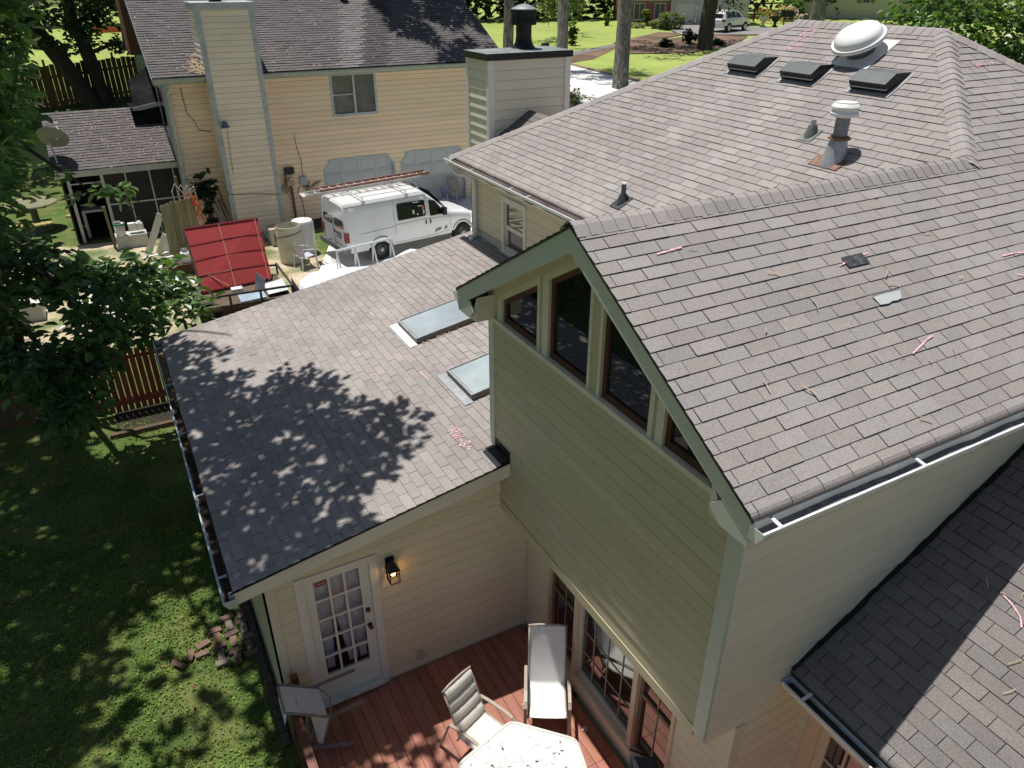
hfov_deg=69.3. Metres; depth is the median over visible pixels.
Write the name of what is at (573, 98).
verge flowers
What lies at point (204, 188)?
wall shrub
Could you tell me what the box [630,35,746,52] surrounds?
mulch bed
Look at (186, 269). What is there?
wooden crate
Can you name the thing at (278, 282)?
white sheet
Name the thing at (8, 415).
board fence
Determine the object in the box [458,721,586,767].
patio table
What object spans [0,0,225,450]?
shade tree
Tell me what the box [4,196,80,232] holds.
picnic table
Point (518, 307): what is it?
window
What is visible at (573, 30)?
garden plant
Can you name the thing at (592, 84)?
driveway
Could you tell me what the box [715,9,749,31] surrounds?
parked car
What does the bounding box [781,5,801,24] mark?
garden bench
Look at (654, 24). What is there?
flower bush
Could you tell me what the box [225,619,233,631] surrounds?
paving brick
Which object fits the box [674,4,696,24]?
garage door
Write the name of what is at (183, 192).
aluminium frames
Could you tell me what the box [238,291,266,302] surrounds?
blue board
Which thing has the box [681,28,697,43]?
bed shrub
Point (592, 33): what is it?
lawn
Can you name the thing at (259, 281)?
steel plate
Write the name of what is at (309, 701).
tipped chair
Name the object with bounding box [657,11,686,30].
clipped hedge
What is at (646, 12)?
flat topped shrub
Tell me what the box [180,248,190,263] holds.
propane tank
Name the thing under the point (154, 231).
white board
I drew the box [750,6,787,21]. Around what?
flower bed
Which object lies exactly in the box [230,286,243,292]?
white bag
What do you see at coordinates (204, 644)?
paving brick
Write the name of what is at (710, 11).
yard tree
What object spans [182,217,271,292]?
steel wall panel
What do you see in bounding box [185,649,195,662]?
paving brick
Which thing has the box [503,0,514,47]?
pine tree
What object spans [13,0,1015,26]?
woods
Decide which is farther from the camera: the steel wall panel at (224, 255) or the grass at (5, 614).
the steel wall panel at (224, 255)
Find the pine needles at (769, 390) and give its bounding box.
[173,84,1023,693]
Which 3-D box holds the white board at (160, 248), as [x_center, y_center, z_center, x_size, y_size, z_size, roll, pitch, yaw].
[-11.751,-4.674,24.863,0.581,0.846,0.069,1,29,1]
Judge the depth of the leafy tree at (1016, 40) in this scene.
20.79 m
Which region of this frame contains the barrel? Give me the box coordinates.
[275,222,304,264]
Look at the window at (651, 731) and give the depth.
8.31 m
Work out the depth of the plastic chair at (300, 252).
23.65 m
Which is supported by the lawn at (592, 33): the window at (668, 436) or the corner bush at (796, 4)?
the corner bush at (796, 4)
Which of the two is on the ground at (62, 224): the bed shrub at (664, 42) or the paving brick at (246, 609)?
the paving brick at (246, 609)
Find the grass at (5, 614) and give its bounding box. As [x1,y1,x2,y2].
[0,412,298,767]
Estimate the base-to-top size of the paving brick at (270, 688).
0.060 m
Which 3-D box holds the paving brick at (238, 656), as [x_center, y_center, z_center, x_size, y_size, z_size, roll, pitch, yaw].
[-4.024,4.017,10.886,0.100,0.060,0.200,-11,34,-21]
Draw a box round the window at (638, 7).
[632,3,645,20]
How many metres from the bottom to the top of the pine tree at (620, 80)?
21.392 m
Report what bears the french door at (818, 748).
in the house at (653, 494)
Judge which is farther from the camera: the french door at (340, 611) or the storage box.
the storage box
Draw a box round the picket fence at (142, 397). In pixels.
[75,345,167,415]
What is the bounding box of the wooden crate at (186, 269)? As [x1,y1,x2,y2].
[166,261,194,275]
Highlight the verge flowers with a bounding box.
[569,87,591,104]
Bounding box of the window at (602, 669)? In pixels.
[572,598,634,744]
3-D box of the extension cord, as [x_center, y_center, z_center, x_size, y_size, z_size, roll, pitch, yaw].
[-10.524,-5.845,24.570,0.522,1.062,0.108,-15,32,-25]
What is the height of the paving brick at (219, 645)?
0.060 m
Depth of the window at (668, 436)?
5.95 m
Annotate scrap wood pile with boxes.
[124,251,194,295]
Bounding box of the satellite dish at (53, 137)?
[36,122,68,165]
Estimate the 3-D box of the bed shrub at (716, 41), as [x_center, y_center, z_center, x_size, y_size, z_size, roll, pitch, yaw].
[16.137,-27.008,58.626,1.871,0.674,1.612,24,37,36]
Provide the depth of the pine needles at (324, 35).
27.38 m
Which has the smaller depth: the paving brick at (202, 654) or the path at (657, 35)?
the paving brick at (202, 654)
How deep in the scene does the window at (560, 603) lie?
9.76 m
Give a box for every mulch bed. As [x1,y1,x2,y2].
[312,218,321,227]
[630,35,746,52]
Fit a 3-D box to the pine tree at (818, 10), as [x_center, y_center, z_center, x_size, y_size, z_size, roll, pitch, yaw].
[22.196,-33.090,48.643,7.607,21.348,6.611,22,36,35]
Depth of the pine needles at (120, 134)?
26.53 m
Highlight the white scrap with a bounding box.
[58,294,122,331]
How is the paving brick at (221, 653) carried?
on the ground at (62, 224)
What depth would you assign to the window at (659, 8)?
76.00 m
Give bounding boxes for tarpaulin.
[298,249,416,289]
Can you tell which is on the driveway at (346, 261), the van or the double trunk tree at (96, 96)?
the van
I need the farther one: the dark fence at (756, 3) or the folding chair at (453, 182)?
the dark fence at (756, 3)
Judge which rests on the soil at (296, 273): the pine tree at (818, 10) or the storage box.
the storage box
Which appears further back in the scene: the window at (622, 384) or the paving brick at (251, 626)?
the paving brick at (251, 626)
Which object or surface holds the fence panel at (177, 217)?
on the soil at (296, 273)
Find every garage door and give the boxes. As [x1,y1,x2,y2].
[324,153,396,192]
[400,146,466,200]
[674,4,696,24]
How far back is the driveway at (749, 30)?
69.70 m
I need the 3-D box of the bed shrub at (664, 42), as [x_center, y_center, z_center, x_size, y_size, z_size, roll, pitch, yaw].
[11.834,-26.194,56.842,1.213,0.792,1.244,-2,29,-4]
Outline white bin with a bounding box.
[291,217,316,253]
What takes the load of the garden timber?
on the grass at (5, 614)
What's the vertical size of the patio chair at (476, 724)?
1.043 m
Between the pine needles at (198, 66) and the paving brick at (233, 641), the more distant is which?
the pine needles at (198, 66)
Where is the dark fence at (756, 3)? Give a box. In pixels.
[748,1,803,20]
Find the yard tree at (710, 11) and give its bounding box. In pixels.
[696,0,742,50]
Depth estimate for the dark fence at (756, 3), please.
80.73 m
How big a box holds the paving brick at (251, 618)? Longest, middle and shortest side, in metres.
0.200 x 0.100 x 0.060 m
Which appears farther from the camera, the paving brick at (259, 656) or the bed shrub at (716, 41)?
the bed shrub at (716, 41)
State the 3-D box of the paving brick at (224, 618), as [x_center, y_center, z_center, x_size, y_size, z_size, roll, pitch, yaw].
[-4.453,3.652,11.547,0.200,0.060,0.100,-19,34,-31]
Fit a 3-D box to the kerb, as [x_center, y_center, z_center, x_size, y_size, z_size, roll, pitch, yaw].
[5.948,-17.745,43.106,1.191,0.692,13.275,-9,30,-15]
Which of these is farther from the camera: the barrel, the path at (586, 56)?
the path at (586, 56)
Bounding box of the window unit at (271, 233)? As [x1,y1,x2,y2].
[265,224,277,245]
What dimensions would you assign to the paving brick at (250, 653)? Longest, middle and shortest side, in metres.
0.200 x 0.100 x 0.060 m
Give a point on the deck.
(409, 713)
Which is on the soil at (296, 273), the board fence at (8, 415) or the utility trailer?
the utility trailer
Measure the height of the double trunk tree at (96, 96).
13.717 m
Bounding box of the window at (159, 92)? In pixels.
[155,85,172,141]
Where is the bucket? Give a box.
[112,221,125,236]
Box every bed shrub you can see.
[658,37,674,46]
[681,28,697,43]
[713,38,726,44]
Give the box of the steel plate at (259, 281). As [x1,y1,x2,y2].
[255,272,264,291]
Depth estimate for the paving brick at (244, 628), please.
11.34 m
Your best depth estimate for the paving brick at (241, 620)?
11.48 m
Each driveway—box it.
[319,198,471,270]
[569,65,635,108]
[672,24,774,34]
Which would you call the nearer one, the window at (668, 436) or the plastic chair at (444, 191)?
the window at (668, 436)
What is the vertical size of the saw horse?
0.819 m
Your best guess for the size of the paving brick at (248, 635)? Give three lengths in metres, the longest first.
0.200 x 0.100 x 0.060 m
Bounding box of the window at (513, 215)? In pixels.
[500,195,526,256]
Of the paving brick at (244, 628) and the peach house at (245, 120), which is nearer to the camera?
the paving brick at (244, 628)
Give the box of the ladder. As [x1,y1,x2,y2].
[299,169,429,197]
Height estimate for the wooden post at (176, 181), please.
2.101 m
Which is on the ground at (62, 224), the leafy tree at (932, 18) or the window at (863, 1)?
the leafy tree at (932, 18)
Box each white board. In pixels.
[145,213,161,253]
[156,233,165,253]
[164,235,170,255]
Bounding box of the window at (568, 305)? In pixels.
[541,260,594,389]
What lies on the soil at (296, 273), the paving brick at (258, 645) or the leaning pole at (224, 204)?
the leaning pole at (224, 204)
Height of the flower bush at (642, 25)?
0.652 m
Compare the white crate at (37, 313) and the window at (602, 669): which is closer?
the window at (602, 669)
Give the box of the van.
[320,182,471,259]
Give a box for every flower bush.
[631,22,645,28]
[648,20,659,28]
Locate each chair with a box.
[276,668,365,749]
[293,243,318,271]
[438,186,457,204]
[439,666,516,761]
[448,177,461,201]
[524,623,571,735]
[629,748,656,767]
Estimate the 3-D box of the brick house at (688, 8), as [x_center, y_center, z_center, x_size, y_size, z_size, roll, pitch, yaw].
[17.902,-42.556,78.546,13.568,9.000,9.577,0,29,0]
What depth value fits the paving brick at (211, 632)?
11.30 m
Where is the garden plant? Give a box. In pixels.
[568,20,579,44]
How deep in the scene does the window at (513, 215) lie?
13.77 m
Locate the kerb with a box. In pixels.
[571,63,641,81]
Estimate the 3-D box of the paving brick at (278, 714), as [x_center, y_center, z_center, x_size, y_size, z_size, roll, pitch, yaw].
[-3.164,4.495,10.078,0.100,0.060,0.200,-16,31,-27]
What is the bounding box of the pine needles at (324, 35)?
[134,0,474,75]
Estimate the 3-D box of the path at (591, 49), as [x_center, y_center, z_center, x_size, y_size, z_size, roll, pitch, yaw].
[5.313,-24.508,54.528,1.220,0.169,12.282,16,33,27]
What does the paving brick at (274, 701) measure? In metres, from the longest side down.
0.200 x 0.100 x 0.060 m
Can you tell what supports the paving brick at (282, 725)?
on the ground at (62, 224)
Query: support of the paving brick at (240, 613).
on the ground at (62, 224)
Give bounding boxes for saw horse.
[335,237,394,268]
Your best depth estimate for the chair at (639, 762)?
8.06 m
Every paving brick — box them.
[171,659,186,668]
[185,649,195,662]
[194,648,209,660]
[195,638,210,651]
[207,626,221,636]
[211,640,226,651]
[213,632,221,643]
[215,657,230,668]
[217,648,225,660]
[219,612,233,623]
[224,628,238,640]
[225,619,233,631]
[228,645,242,656]
[229,635,238,647]
[234,616,248,627]
[234,650,242,664]
[235,608,244,618]
[239,622,248,634]
[240,630,253,642]
[242,604,250,615]
[244,638,253,649]
[244,647,258,657]
[246,613,254,623]
[248,622,256,631]
[252,631,260,644]
[254,641,263,652]
[256,651,265,663]
[259,662,268,675]
[264,672,273,684]
[266,684,275,698]
[270,695,279,710]
[274,707,282,720]
[277,719,287,733]
[280,731,291,748]
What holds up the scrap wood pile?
on the soil at (296, 273)
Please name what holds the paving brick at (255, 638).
on the ground at (62, 224)
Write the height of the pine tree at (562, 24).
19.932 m
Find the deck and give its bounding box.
[287,624,624,767]
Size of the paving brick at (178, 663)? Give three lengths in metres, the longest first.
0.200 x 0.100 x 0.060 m
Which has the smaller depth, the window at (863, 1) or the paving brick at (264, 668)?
the paving brick at (264, 668)
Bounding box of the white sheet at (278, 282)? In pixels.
[265,278,287,293]
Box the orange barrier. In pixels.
[89,27,120,32]
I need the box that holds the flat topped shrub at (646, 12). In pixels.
[641,9,652,25]
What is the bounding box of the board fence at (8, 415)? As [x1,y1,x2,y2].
[0,362,67,429]
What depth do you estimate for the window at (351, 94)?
27.40 m
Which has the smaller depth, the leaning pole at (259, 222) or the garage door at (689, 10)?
the leaning pole at (259, 222)
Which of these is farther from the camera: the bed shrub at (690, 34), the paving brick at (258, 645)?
the bed shrub at (690, 34)
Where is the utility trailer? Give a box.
[185,263,293,322]
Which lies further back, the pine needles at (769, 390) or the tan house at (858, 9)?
the tan house at (858, 9)
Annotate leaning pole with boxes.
[212,190,224,221]
[218,188,231,220]
[218,200,227,221]
[250,205,267,237]
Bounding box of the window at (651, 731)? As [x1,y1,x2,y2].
[627,669,676,767]
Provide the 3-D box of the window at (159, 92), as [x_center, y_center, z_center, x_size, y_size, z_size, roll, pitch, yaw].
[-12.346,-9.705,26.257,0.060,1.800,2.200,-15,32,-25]
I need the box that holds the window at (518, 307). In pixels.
[497,275,541,350]
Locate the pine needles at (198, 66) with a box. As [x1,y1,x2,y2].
[180,52,204,73]
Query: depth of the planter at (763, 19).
73.71 m
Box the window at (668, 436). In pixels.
[654,398,712,485]
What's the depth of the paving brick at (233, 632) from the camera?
11.26 m
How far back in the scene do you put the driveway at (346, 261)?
25.16 m
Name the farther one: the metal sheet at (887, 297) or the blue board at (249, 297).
the blue board at (249, 297)
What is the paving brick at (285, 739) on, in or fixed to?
on the ground at (62, 224)
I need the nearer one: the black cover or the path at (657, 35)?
the black cover
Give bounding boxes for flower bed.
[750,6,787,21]
[780,5,807,21]
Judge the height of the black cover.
0.800 m
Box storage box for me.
[114,229,148,248]
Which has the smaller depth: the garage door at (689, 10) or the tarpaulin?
the tarpaulin
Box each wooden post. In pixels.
[102,206,116,248]
[174,176,180,198]
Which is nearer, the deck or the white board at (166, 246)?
the deck
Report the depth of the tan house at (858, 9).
83.67 m
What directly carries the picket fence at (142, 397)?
on the ground at (62, 224)
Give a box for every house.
[41,0,498,242]
[153,4,1023,767]
[613,0,749,24]
[796,0,994,20]
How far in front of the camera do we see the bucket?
25.30 m
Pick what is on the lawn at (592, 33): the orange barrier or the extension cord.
the orange barrier
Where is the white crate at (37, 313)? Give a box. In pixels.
[11,298,45,322]
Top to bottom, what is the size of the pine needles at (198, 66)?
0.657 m
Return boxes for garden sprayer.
[127,209,143,230]
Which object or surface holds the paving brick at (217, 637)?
on the ground at (62, 224)
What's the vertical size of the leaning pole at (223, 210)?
1.279 m
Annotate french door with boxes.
[292,554,390,708]
[794,715,863,767]
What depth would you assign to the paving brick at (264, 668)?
10.71 m
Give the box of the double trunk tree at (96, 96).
[0,0,134,109]
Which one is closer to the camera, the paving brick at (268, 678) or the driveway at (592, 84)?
the paving brick at (268, 678)
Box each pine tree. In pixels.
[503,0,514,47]
[532,0,632,88]
[556,0,568,48]
[809,0,826,20]
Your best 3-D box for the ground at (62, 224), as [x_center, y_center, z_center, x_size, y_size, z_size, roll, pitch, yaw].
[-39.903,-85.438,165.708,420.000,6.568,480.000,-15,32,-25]
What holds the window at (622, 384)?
in the house at (653, 494)
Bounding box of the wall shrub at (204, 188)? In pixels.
[189,168,219,224]
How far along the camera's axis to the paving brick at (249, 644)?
11.07 m
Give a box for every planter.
[758,9,770,26]
[771,10,781,26]
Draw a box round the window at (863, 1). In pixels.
[862,0,870,3]
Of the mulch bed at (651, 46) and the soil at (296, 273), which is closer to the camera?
the soil at (296, 273)
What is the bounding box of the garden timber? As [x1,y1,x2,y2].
[110,419,174,439]
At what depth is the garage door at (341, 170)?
28.71 m
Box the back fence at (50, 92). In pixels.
[0,52,137,110]
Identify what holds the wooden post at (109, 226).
on the soil at (296, 273)
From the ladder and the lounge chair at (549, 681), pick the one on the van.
the ladder
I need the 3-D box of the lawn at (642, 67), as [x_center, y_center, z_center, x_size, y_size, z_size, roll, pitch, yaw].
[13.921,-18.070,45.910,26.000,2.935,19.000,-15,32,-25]
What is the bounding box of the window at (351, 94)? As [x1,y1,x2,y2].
[329,73,377,116]
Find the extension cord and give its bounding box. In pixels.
[184,192,205,221]
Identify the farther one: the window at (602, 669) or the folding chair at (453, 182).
the folding chair at (453, 182)
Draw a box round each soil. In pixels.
[4,231,325,359]
[115,401,172,431]
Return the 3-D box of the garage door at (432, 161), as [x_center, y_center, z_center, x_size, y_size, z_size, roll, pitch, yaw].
[-3.183,-8.505,30.284,2.840,2.200,0.140,-15,32,-25]
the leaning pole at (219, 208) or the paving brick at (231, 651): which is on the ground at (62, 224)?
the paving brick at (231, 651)
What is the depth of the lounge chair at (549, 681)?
9.40 m
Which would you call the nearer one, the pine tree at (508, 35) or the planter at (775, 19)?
the pine tree at (508, 35)
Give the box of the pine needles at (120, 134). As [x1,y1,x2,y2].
[63,108,169,167]
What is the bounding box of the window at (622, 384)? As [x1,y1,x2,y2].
[596,305,656,438]
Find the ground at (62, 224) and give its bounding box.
[0,0,1023,767]
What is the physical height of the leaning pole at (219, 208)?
1.624 m
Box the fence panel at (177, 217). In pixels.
[160,197,198,257]
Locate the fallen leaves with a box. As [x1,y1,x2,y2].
[1,435,254,762]
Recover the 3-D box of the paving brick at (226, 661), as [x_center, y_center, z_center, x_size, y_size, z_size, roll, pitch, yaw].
[-4.214,4.064,10.802,0.200,0.060,0.100,-16,34,-29]
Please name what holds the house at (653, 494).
on the ground at (62, 224)
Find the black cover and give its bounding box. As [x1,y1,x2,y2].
[291,277,298,291]
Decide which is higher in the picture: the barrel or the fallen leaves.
the barrel
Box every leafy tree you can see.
[863,0,1023,59]
[960,0,1023,64]
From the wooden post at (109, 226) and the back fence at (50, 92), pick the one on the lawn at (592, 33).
the back fence at (50, 92)
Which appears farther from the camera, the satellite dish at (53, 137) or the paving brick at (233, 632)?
the satellite dish at (53, 137)
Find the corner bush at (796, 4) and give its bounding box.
[778,0,805,21]
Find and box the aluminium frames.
[171,183,201,224]
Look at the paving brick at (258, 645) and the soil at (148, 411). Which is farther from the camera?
the soil at (148, 411)
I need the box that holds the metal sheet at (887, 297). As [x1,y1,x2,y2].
[873,288,901,304]
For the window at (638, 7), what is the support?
in the brick house at (688, 8)
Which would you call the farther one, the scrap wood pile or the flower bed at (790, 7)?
the flower bed at (790, 7)
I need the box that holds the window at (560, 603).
[546,565,575,669]
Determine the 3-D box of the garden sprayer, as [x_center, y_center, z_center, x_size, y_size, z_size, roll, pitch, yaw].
[-13.053,-5.683,25.579,0.480,0.722,0.240,-15,32,-25]
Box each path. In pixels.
[571,47,614,62]
[573,44,614,54]
[614,32,681,43]
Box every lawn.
[0,0,1023,170]
[572,50,717,81]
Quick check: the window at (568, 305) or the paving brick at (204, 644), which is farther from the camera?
the paving brick at (204, 644)
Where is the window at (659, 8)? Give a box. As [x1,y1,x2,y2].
[652,3,665,20]

